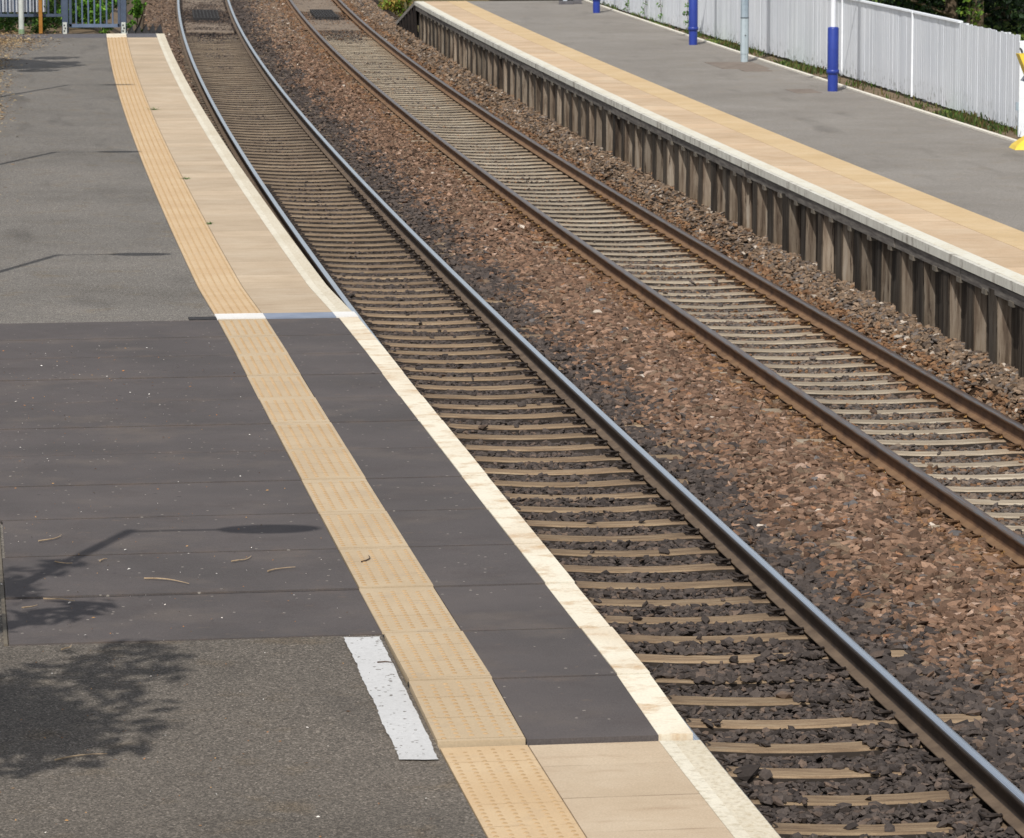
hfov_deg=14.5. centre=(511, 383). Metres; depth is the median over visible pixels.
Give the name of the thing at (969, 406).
rail
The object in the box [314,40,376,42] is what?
sleeper
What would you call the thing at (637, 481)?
sleeper
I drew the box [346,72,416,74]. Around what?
sleeper
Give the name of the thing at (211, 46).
sleeper
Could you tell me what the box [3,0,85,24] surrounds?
bush
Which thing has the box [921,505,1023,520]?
sleeper
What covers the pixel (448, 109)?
sleeper
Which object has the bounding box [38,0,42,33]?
timber post
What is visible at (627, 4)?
climbing weed
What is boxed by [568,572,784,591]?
sleeper
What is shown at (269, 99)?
sleeper
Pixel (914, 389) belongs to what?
sleeper
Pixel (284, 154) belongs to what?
sleeper
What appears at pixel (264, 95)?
sleeper
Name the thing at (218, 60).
sleeper
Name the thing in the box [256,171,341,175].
sleeper
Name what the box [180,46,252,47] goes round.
sleeper
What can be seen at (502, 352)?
sleeper
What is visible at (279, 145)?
sleeper
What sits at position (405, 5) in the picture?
ground
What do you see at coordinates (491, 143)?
sleeper
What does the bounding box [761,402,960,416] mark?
sleeper
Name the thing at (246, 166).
rail
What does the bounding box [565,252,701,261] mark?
sleeper
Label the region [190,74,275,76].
sleeper
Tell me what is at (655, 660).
sleeper
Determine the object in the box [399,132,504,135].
sleeper
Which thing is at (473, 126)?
sleeper
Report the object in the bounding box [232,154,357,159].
sleeper
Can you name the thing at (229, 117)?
sleeper
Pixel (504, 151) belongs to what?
sleeper
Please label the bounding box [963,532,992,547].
sleeper
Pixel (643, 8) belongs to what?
climbing weed
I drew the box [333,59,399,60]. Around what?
sleeper
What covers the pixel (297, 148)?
sleeper
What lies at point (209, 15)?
track grate
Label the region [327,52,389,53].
sleeper
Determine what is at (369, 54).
sleeper
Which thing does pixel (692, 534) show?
sleeper
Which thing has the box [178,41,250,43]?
sleeper
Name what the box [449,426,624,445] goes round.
sleeper
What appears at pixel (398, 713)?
painted marking
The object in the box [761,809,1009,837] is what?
sleeper
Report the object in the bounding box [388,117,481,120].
sleeper
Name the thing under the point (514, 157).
sleeper
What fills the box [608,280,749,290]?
sleeper
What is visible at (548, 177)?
sleeper
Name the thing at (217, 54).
sleeper
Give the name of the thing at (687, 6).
climbing weed
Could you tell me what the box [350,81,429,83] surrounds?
sleeper
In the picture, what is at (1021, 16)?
tree
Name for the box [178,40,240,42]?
sleeper
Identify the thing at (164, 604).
leaf litter
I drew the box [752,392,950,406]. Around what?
sleeper
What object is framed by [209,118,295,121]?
sleeper
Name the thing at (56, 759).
twig
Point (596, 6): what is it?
lamp post
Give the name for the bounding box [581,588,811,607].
sleeper
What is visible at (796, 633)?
sleeper
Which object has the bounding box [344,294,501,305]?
sleeper
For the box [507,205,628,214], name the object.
sleeper
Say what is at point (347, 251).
sleeper
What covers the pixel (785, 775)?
sleeper
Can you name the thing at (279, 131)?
sleeper
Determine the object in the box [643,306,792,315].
sleeper
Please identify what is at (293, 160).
sleeper
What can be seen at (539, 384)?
sleeper
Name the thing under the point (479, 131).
sleeper
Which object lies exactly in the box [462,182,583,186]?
sleeper
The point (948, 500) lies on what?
rail
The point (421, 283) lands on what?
sleeper
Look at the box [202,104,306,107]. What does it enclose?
sleeper
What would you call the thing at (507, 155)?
sleeper
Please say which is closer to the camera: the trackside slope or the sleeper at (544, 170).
the sleeper at (544, 170)
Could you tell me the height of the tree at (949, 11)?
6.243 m
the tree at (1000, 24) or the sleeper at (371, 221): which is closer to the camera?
the sleeper at (371, 221)
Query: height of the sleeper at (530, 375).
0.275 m
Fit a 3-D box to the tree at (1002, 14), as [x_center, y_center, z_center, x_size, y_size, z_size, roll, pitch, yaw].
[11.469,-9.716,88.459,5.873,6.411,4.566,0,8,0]
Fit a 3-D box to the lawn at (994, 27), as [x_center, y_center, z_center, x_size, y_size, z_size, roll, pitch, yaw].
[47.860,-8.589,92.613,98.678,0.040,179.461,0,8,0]
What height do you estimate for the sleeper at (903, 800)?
0.274 m
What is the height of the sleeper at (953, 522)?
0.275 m
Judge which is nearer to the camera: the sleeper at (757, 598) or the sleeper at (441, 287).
the sleeper at (757, 598)
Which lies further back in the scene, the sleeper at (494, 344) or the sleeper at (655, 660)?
the sleeper at (494, 344)
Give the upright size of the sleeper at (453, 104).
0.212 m
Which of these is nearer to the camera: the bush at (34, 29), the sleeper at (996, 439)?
the sleeper at (996, 439)
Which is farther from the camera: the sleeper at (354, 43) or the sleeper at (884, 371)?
the sleeper at (354, 43)
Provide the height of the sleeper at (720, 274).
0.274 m
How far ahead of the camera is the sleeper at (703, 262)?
49.93 m
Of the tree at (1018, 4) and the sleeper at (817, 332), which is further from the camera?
the tree at (1018, 4)
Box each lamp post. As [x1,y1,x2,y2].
[593,0,599,12]
[688,0,697,44]
[827,0,838,91]
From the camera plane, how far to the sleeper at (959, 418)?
36.78 m
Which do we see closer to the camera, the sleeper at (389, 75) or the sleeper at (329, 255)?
the sleeper at (329, 255)
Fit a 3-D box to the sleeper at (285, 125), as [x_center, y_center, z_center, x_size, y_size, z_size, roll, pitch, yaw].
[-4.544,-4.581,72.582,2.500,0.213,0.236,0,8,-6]
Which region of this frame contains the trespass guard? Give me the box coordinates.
[126,24,162,33]
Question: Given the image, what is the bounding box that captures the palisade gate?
[62,0,126,33]
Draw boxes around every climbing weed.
[623,0,629,13]
[640,0,646,17]
[656,2,662,19]
[682,3,688,28]
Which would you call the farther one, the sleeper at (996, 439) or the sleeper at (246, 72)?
the sleeper at (246, 72)
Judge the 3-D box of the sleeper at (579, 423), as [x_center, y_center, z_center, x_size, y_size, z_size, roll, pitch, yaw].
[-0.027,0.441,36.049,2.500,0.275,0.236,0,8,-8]
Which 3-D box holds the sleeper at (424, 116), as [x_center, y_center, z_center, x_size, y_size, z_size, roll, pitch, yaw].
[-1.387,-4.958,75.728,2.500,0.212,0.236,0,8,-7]
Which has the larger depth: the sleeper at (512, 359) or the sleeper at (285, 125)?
the sleeper at (285, 125)
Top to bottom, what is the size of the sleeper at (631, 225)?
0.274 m
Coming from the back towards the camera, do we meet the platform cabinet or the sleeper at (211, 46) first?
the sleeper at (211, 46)
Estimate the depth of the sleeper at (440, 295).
46.07 m
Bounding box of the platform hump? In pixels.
[0,311,692,748]
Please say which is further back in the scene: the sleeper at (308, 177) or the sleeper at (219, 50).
the sleeper at (219, 50)
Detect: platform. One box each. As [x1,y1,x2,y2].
[0,33,780,837]
[395,0,1023,295]
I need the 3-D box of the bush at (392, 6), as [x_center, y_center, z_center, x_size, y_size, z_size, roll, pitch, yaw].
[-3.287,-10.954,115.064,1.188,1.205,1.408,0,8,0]
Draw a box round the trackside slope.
[0,0,145,33]
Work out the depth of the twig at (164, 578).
22.55 m
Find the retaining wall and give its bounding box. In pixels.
[415,6,1023,377]
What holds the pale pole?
on the platform at (108, 211)
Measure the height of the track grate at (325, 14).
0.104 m
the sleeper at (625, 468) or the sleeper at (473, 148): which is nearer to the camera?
the sleeper at (625, 468)
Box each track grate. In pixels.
[192,9,219,20]
[310,9,338,19]
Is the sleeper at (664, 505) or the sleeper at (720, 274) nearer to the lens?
the sleeper at (664, 505)
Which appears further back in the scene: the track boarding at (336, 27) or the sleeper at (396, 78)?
the track boarding at (336, 27)
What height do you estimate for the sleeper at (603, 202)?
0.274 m
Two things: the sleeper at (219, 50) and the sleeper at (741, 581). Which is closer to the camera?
the sleeper at (741, 581)
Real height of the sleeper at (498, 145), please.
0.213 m
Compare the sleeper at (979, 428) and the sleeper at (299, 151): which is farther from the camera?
the sleeper at (299, 151)
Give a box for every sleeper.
[177,36,238,38]
[177,39,240,40]
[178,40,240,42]
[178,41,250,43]
[178,44,260,46]
[179,43,264,45]
[179,57,260,59]
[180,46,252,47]
[180,49,258,50]
[180,53,248,55]
[181,47,244,49]
[182,50,268,52]
[182,51,246,53]
[182,54,268,56]
[183,59,261,61]
[183,61,253,63]
[183,62,274,64]
[183,64,255,66]
[184,56,250,58]
[184,66,269,68]
[184,67,257,69]
[187,69,275,71]
[187,71,259,73]
[188,72,284,74]
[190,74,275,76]
[190,76,263,78]
[191,78,264,80]
[191,80,285,82]
[191,87,292,90]
[192,81,267,84]
[192,83,280,86]
[193,89,273,92]
[194,85,291,88]
[196,98,279,100]
[197,91,289,94]
[197,94,293,96]
[197,95,277,98]
[199,100,281,102]
[200,102,282,105]
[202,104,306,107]
[202,106,303,109]
[203,109,314,112]
[204,111,308,114]
[206,113,320,117]
[207,116,321,119]
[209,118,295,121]
[210,121,312,124]
[212,123,327,126]
[214,126,330,129]
[216,129,327,132]
[217,131,331,134]
[219,134,336,137]
[221,137,334,140]
[223,140,334,143]
[224,142,345,146]
[226,145,346,149]
[228,148,343,152]
[230,151,346,155]
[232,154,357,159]
[235,158,356,162]
[237,161,332,165]
[251,164,368,168]
[254,168,354,172]
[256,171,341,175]
[259,175,377,179]
[261,178,375,182]
[263,182,351,186]
[265,185,355,190]
[266,185,389,194]
[268,189,396,198]
[271,193,395,202]
[274,197,401,206]
[276,201,402,210]
[280,206,400,215]
[283,210,402,219]
[285,214,408,223]
[289,218,411,228]
[292,223,409,233]
[295,228,420,238]
[299,233,441,243]
[302,238,444,248]
[306,243,452,253]
[307,48,400,50]
[310,248,453,258]
[313,253,447,264]
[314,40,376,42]
[314,44,380,46]
[317,258,445,269]
[318,54,393,56]
[321,46,382,47]
[321,264,451,274]
[322,47,384,49]
[325,38,385,39]
[325,39,374,41]
[325,50,388,52]
[326,63,406,65]
[326,270,457,280]
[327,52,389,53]
[328,42,377,43]
[328,60,402,62]
[329,43,379,44]
[330,276,463,286]
[331,56,395,57]
[331,57,397,59]
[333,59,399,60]
[335,282,469,292]
[336,62,403,64]
[339,288,476,299]
[340,53,392,55]
[340,65,407,67]
[341,67,410,69]
[341,69,412,70]
[344,70,414,72]
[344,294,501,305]
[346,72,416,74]
[347,73,419,76]
[348,83,431,85]
[348,84,434,87]
[349,301,515,313]
[350,75,422,77]
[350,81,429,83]
[353,77,424,79]
[354,90,442,93]
[354,307,497,320]
[355,79,426,81]
[356,88,440,91]
[359,314,504,326]
[360,99,454,101]
[364,87,437,89]
[364,95,448,97]
[364,321,531,333]
[370,93,445,95]
[370,96,451,99]
[370,329,547,343]
[376,337,546,351]
[378,101,457,103]
[379,105,464,108]
[382,103,461,106]
[382,110,471,112]
[382,344,560,357]
[384,107,467,110]
[385,122,489,125]
[386,112,474,115]
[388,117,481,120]
[388,352,558,366]
[390,114,477,117]
[393,124,493,127]
[393,127,496,130]
[394,119,484,122]
[395,361,561,375]
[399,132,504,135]
[400,129,501,133]
[401,369,574,383]
[405,137,513,141]
[407,140,518,144]
[408,378,601,393]
[411,135,508,138]
[415,387,582,402]
[424,152,536,156]
[424,397,615,413]
[425,146,525,150]
[427,143,522,146]
[428,149,531,153]
[431,406,602,422]
[433,155,541,159]
[439,161,570,165]
[440,417,644,434]
[441,165,555,169]
[447,159,545,162]
[449,168,561,172]
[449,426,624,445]
[454,171,566,175]
[458,179,577,182]
[458,438,670,455]
[460,175,572,179]
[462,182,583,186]
[467,186,589,190]
[467,449,682,466]
[476,461,695,477]
[479,190,602,197]
[479,197,615,206]
[484,190,596,194]
[486,473,704,489]
[491,193,602,202]
[494,202,621,210]
[496,485,715,502]
[498,210,636,219]
[506,497,730,515]
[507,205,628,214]
[518,214,642,223]
[519,512,744,532]
[524,218,644,228]
[530,223,657,232]
[530,526,748,544]
[532,237,675,247]
[536,228,659,237]
[538,242,690,252]
[542,232,673,242]
[542,540,774,559]
[555,556,804,576]
[560,258,716,268]
[563,247,698,257]
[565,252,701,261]
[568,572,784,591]
[581,263,719,273]
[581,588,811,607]
[592,269,727,279]
[595,605,822,627]
[600,274,744,285]
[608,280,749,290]
[610,624,882,646]
[617,287,766,297]
[625,293,776,303]
[628,643,906,668]
[634,299,781,310]
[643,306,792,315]
[644,663,933,689]
[649,312,804,323]
[659,684,950,712]
[662,319,823,331]
[672,327,828,339]
[672,334,848,346]
[676,706,981,735]
[693,341,853,353]
[694,730,984,759]
[704,349,875,362]
[706,357,882,369]
[715,753,1023,786]
[720,366,897,380]
[735,374,909,389]
[737,780,1019,810]
[751,382,926,397]
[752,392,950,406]
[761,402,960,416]
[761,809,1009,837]
[792,411,977,425]
[796,432,1021,448]
[806,422,994,437]
[837,442,1023,458]
[853,455,1023,470]
[870,467,1023,482]
[879,479,1023,495]
[905,491,1023,508]
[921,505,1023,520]
[928,518,1023,533]
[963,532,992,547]
[985,547,1016,563]
[1007,562,1023,568]
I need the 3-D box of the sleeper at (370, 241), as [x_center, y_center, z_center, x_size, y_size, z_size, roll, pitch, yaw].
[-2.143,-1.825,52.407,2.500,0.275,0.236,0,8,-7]
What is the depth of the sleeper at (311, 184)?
60.55 m
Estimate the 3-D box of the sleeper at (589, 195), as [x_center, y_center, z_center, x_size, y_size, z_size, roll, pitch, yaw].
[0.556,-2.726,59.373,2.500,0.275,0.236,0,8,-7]
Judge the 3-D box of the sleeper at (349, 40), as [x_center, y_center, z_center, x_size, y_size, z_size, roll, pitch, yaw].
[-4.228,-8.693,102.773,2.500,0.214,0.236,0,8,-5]
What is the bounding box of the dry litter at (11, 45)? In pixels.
[0,29,67,197]
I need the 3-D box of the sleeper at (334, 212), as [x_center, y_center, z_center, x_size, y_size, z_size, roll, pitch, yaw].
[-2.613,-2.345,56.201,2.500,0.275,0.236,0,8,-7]
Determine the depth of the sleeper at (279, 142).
68.73 m
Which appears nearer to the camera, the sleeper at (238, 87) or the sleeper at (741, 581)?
the sleeper at (741, 581)
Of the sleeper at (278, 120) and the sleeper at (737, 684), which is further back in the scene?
the sleeper at (278, 120)
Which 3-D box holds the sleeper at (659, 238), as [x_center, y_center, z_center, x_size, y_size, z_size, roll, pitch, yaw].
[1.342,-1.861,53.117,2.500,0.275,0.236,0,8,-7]
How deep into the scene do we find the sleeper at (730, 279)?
48.03 m
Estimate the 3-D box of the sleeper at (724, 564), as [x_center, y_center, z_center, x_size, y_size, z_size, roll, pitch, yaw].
[0.910,1.397,29.134,2.500,0.275,0.236,0,8,-8]
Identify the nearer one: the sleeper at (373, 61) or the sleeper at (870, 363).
the sleeper at (870, 363)
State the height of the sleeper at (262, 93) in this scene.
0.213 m
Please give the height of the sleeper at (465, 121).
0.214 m
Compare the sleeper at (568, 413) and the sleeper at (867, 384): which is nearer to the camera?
the sleeper at (568, 413)
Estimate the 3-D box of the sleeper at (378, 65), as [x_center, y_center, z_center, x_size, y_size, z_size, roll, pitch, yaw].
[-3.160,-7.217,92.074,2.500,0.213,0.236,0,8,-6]
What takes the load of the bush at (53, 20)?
on the trackside slope
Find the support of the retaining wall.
on the ground at (405, 5)
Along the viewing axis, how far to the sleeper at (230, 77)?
86.36 m
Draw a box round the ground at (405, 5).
[379,0,558,31]
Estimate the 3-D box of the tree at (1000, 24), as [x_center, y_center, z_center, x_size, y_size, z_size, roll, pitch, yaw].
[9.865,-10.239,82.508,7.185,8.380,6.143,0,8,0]
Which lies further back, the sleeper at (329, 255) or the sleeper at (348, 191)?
the sleeper at (348, 191)
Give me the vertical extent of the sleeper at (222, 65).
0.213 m
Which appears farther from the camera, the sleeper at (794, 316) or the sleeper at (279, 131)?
the sleeper at (279, 131)
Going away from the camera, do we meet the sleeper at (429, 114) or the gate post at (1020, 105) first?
the gate post at (1020, 105)
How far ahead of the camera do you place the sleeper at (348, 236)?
52.99 m
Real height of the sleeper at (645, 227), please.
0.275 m
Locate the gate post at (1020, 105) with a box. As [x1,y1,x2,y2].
[1015,41,1023,136]
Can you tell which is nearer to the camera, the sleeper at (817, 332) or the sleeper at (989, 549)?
the sleeper at (989, 549)
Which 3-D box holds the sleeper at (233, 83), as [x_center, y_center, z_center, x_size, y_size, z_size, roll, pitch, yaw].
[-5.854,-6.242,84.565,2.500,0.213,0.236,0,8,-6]
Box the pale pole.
[18,0,24,33]
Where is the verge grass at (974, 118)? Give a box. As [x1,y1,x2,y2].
[589,0,1020,136]
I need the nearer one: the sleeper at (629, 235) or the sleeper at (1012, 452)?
the sleeper at (1012, 452)
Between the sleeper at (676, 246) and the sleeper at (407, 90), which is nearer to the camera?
the sleeper at (676, 246)
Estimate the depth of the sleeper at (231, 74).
87.64 m
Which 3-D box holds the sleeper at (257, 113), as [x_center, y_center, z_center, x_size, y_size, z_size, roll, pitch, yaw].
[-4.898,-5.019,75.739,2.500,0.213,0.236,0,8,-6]
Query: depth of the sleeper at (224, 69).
89.53 m
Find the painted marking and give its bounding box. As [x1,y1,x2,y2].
[344,636,437,759]
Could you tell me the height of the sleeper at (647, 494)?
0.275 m
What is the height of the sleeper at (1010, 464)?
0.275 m
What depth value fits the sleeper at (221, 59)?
93.32 m
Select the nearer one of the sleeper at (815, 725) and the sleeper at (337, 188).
the sleeper at (815, 725)
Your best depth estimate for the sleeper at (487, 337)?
42.29 m
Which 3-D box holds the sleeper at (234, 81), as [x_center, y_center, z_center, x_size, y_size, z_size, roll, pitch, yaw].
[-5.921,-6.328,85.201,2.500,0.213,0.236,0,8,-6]
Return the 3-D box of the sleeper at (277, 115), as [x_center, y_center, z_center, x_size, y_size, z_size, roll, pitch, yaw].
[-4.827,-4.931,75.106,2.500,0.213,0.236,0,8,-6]
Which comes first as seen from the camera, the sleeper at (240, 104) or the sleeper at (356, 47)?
the sleeper at (240, 104)
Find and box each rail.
[176,0,779,835]
[225,0,1023,837]
[286,0,1023,564]
[333,0,1023,448]
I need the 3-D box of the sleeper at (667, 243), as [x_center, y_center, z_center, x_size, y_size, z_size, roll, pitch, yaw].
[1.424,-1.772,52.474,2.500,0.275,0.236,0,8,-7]
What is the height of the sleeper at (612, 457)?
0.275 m
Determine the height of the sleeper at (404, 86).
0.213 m
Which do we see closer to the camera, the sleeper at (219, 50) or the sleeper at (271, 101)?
the sleeper at (271, 101)
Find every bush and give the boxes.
[0,12,18,32]
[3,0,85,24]
[18,5,57,33]
[32,0,95,27]
[56,0,129,33]
[127,0,146,31]
[378,0,417,17]
[956,0,983,26]
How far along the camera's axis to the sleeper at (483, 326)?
42.93 m
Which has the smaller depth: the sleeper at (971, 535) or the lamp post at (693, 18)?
the sleeper at (971, 535)
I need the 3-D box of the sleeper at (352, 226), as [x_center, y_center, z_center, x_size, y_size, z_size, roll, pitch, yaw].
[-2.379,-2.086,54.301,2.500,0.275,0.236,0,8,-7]
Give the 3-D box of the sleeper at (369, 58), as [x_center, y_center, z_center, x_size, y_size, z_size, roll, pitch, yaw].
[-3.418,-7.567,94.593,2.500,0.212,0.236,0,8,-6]
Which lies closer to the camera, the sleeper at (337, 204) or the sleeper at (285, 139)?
the sleeper at (337, 204)
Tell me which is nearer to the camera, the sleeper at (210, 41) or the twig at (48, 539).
the twig at (48, 539)
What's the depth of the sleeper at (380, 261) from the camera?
49.84 m
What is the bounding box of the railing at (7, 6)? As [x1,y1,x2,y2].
[0,0,61,16]
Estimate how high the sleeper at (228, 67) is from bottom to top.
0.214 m
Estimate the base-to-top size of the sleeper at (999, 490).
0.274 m
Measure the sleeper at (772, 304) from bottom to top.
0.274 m
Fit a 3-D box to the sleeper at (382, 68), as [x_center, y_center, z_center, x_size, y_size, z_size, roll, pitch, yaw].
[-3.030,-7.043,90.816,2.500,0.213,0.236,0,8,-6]
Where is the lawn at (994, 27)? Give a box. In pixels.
[650,0,1023,113]
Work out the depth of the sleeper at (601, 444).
34.74 m
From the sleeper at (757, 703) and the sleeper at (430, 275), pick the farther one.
the sleeper at (430, 275)
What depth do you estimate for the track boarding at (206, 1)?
122.01 m
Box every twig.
[38,535,60,541]
[43,598,74,600]
[54,753,106,760]
[144,577,188,583]
[267,567,291,571]
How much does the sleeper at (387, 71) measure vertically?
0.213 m
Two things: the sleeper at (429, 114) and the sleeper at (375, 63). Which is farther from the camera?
the sleeper at (375, 63)
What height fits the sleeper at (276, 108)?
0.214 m
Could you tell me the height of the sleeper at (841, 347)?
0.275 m
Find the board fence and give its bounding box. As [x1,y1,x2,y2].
[592,0,1019,128]
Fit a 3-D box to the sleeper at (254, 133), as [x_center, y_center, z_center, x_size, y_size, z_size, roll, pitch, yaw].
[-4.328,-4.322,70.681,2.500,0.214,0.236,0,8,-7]
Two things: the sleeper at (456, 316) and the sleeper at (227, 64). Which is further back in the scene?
the sleeper at (227, 64)
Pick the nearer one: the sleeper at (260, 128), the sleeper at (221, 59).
the sleeper at (260, 128)
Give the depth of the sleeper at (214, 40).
101.53 m
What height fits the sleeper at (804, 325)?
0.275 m
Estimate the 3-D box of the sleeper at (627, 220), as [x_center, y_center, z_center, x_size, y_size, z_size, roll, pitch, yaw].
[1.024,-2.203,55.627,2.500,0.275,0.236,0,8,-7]
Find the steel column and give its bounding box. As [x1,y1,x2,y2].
[740,0,748,61]
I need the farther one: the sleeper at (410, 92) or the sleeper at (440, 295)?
the sleeper at (410, 92)
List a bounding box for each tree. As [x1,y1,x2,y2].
[867,0,1011,22]
[869,0,1010,19]
[877,0,1023,32]
[913,0,1019,22]
[978,0,1023,18]
[1005,0,1023,34]
[1017,1,1023,40]
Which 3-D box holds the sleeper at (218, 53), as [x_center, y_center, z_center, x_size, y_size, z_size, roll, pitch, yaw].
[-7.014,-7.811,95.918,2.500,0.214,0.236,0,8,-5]
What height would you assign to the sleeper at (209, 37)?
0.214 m
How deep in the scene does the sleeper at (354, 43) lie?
101.45 m
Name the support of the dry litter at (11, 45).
on the platform at (108, 211)
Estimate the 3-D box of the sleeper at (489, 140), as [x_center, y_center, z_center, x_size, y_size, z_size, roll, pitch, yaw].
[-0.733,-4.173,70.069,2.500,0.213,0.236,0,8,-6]
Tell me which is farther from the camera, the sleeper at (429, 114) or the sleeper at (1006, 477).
the sleeper at (429, 114)
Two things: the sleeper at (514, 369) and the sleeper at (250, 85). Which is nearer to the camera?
the sleeper at (514, 369)
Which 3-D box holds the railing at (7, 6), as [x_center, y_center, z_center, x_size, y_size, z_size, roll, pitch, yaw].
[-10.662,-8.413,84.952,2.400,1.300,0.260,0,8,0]
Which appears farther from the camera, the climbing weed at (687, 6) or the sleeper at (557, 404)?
the climbing weed at (687, 6)
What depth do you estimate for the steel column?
73.03 m
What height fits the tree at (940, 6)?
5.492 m
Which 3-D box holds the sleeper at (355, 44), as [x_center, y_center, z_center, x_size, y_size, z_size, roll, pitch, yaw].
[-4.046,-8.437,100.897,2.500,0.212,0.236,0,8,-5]
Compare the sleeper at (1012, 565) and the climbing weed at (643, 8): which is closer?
the sleeper at (1012, 565)
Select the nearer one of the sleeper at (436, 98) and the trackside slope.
the sleeper at (436, 98)
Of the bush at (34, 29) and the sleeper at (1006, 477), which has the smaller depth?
the sleeper at (1006, 477)
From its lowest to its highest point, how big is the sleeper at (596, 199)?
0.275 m
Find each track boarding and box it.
[183,0,224,11]
[185,22,233,33]
[292,0,340,12]
[308,20,360,31]
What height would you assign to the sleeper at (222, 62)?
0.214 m
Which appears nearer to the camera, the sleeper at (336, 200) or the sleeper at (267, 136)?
the sleeper at (336, 200)
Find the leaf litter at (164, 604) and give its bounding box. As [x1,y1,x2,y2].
[1,341,473,836]
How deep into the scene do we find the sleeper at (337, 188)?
59.91 m
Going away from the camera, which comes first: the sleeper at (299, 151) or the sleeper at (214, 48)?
the sleeper at (299, 151)
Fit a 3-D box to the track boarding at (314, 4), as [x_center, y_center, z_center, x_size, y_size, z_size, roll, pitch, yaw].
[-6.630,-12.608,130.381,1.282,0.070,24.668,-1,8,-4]
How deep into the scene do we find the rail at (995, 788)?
29.33 m
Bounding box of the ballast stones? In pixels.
[143,0,1023,837]
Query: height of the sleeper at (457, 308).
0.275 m
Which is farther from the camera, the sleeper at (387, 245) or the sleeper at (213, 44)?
the sleeper at (213, 44)
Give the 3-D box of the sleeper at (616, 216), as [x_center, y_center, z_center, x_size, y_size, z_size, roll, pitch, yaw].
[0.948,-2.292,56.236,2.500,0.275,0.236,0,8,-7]
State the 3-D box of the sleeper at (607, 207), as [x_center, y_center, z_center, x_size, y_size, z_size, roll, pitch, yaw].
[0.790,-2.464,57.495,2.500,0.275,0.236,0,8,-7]
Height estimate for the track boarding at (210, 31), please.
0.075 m
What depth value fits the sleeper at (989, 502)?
32.30 m
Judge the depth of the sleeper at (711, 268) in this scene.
49.32 m
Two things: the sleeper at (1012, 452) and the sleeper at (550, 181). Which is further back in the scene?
the sleeper at (550, 181)
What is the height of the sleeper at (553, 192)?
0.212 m
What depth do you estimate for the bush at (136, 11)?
85.65 m
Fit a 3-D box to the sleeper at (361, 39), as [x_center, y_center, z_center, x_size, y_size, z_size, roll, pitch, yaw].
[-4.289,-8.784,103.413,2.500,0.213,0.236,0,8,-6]
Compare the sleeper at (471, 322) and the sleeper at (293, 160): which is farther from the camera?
the sleeper at (293, 160)
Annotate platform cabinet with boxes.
[559,0,581,4]
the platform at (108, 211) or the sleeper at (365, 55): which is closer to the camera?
the platform at (108, 211)
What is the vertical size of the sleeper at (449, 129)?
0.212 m
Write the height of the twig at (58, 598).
0.010 m
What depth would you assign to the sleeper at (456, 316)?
44.16 m
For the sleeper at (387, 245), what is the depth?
51.73 m
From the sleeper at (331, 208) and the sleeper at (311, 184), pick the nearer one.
the sleeper at (331, 208)
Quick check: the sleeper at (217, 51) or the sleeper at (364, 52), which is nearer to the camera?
the sleeper at (217, 51)
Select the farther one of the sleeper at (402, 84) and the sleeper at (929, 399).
the sleeper at (402, 84)
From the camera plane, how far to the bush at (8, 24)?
85.69 m
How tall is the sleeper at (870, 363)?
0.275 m
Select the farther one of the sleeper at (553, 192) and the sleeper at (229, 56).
the sleeper at (229, 56)
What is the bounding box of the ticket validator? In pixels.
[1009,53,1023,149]

